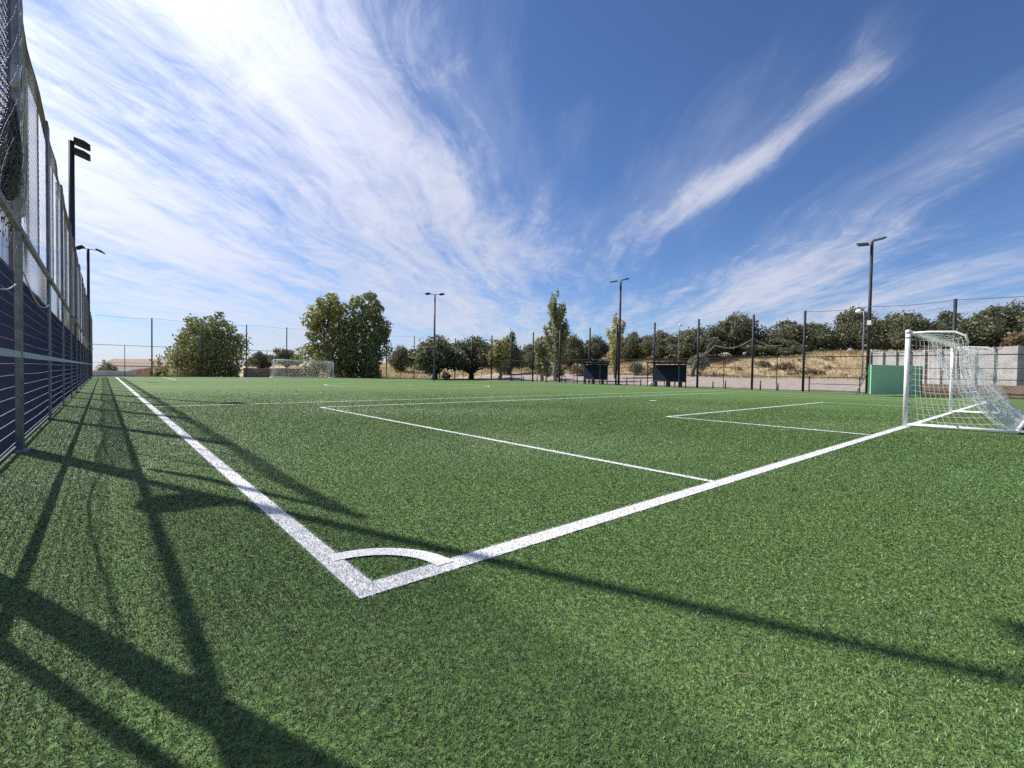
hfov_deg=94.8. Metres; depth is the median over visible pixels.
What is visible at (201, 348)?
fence
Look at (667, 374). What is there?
dugout
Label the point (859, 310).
street lamp
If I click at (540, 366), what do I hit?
young tree
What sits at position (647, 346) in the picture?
oak tree
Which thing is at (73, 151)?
floodlight mast
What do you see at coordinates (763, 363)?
shrub
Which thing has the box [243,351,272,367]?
oak tree
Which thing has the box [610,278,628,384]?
floodlight mast
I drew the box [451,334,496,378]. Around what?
oak tree
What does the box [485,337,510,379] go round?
young tree
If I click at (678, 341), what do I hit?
street lamp
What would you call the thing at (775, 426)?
goal area line
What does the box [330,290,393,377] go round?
broadleaf tree
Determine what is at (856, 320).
oak tree
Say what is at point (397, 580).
goal line
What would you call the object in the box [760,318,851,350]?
oak tree
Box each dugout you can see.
[576,362,609,383]
[646,362,688,386]
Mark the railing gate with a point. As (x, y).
(837, 384)
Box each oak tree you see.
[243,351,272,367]
[267,347,304,367]
[385,345,413,371]
[405,334,471,378]
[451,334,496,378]
[495,328,524,374]
[520,342,551,368]
[557,332,588,368]
[581,335,609,361]
[621,330,650,361]
[638,329,676,359]
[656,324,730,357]
[710,311,771,356]
[742,335,808,355]
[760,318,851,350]
[826,303,893,352]
[857,310,950,350]
[925,309,988,349]
[943,303,1023,349]
[988,299,1023,346]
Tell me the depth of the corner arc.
2.57 m
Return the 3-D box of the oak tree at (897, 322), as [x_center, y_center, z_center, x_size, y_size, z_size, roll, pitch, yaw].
[54.608,-6.643,66.082,9.971,7.589,8.972,0,1,-17]
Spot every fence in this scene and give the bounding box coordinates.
[0,0,92,465]
[92,315,431,377]
[439,296,1023,398]
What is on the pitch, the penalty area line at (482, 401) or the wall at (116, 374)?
the penalty area line at (482, 401)
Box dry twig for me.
[728,673,757,677]
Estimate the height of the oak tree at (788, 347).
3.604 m
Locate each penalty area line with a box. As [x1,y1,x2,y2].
[321,407,713,481]
[333,393,705,406]
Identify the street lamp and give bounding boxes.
[678,324,681,361]
[855,309,864,379]
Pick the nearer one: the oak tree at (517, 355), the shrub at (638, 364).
the shrub at (638, 364)
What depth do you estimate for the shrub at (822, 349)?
69.40 m
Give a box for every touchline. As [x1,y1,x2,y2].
[116,377,386,598]
[415,378,965,400]
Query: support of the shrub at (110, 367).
on the ground at (773, 363)
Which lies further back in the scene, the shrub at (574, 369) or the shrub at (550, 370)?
the shrub at (574, 369)
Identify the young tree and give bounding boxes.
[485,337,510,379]
[533,336,550,380]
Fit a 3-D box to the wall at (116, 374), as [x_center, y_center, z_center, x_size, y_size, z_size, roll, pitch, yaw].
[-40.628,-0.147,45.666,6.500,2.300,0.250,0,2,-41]
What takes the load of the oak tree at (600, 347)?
on the ground at (773, 363)
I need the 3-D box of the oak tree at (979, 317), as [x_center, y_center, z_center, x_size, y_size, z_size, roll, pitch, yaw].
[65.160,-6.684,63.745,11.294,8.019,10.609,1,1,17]
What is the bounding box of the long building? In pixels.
[97,359,180,375]
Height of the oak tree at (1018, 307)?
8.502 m
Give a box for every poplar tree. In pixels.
[542,288,570,380]
[605,313,626,377]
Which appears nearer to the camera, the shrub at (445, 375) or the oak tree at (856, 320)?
the shrub at (445, 375)
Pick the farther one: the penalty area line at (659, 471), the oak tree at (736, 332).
the oak tree at (736, 332)
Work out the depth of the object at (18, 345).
5.39 m
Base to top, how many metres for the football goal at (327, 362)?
2.047 m
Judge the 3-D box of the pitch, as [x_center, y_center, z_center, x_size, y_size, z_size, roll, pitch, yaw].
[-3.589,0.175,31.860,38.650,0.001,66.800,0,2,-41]
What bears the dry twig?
on the pitch
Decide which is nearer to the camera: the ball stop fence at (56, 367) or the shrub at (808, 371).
the ball stop fence at (56, 367)
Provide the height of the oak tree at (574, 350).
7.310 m
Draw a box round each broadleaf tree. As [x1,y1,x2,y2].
[149,311,252,376]
[289,292,359,377]
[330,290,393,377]
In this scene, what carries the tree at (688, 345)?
on the ground at (773, 363)
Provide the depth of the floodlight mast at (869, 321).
30.27 m
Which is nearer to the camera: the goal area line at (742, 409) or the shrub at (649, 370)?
the goal area line at (742, 409)
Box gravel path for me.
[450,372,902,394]
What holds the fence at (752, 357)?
on the pitch
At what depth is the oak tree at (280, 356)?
110.21 m
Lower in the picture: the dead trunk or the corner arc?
the corner arc
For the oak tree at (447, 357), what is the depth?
57.78 m
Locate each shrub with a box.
[94,363,106,370]
[102,363,117,370]
[153,367,168,376]
[441,371,450,379]
[548,363,564,379]
[568,364,583,375]
[629,362,643,373]
[639,365,652,373]
[688,353,710,374]
[754,361,770,365]
[772,364,793,368]
[801,368,825,374]
[805,346,835,352]
[1000,331,1023,346]
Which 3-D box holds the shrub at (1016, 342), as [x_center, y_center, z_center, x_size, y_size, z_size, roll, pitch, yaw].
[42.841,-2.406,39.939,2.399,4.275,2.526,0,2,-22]
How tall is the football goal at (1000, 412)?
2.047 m
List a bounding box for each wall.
[93,371,135,376]
[118,367,150,376]
[243,368,316,376]
[870,346,1023,385]
[919,384,1023,398]
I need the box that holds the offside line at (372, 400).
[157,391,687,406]
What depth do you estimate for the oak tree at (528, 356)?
82.88 m
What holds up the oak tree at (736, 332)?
on the ground at (773, 363)
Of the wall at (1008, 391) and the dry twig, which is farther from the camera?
the wall at (1008, 391)
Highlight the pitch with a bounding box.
[0,377,1023,767]
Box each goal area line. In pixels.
[665,416,871,434]
[668,402,822,416]
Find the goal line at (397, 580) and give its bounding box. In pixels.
[372,401,985,592]
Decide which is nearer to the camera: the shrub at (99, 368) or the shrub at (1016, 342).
the shrub at (1016, 342)
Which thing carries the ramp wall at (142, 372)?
on the ground at (773, 363)
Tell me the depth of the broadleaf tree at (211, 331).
57.11 m
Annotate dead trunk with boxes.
[690,338,724,376]
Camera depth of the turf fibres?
2.40 m
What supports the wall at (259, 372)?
on the ground at (773, 363)
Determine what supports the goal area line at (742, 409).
on the pitch
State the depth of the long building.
90.12 m
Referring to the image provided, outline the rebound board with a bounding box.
[855,365,922,394]
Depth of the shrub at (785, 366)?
56.40 m
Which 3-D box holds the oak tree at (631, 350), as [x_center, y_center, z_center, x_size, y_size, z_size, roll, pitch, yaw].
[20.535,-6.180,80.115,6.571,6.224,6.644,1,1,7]
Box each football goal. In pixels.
[270,359,333,377]
[902,330,1023,433]
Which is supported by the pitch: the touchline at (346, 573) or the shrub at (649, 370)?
the touchline at (346, 573)
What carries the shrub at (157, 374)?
on the ground at (773, 363)
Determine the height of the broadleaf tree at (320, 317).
12.691 m
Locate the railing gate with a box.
[808,376,860,393]
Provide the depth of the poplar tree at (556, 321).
55.60 m
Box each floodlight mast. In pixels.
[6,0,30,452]
[68,137,90,392]
[76,245,104,378]
[425,292,444,380]
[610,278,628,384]
[856,236,886,393]
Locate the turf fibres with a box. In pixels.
[0,389,1023,767]
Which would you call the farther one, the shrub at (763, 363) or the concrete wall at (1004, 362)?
the shrub at (763, 363)
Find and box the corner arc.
[324,547,452,564]
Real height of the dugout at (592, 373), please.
2.090 m
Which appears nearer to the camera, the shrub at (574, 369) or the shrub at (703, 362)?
the shrub at (703, 362)
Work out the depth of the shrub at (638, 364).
63.45 m
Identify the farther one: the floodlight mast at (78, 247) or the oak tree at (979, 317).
the oak tree at (979, 317)
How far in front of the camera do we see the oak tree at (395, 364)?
86.75 m
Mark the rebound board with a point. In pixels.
(885, 379)
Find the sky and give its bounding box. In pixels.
[0,0,1023,366]
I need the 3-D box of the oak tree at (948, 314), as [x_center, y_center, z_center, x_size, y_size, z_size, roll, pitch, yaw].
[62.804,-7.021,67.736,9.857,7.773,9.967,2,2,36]
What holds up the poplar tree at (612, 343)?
on the ground at (773, 363)
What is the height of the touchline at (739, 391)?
0.001 m
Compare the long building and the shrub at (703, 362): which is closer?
the shrub at (703, 362)
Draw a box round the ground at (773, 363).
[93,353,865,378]
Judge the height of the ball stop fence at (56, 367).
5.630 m
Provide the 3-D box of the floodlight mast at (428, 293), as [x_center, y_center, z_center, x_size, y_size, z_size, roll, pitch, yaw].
[-8.466,-5.135,51.408,2.152,9.503,0.725,1,1,-7]
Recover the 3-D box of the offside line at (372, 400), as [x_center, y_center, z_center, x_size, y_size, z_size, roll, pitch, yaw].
[2.404,0.502,21.820,30.290,0.019,0.125,0,2,-41]

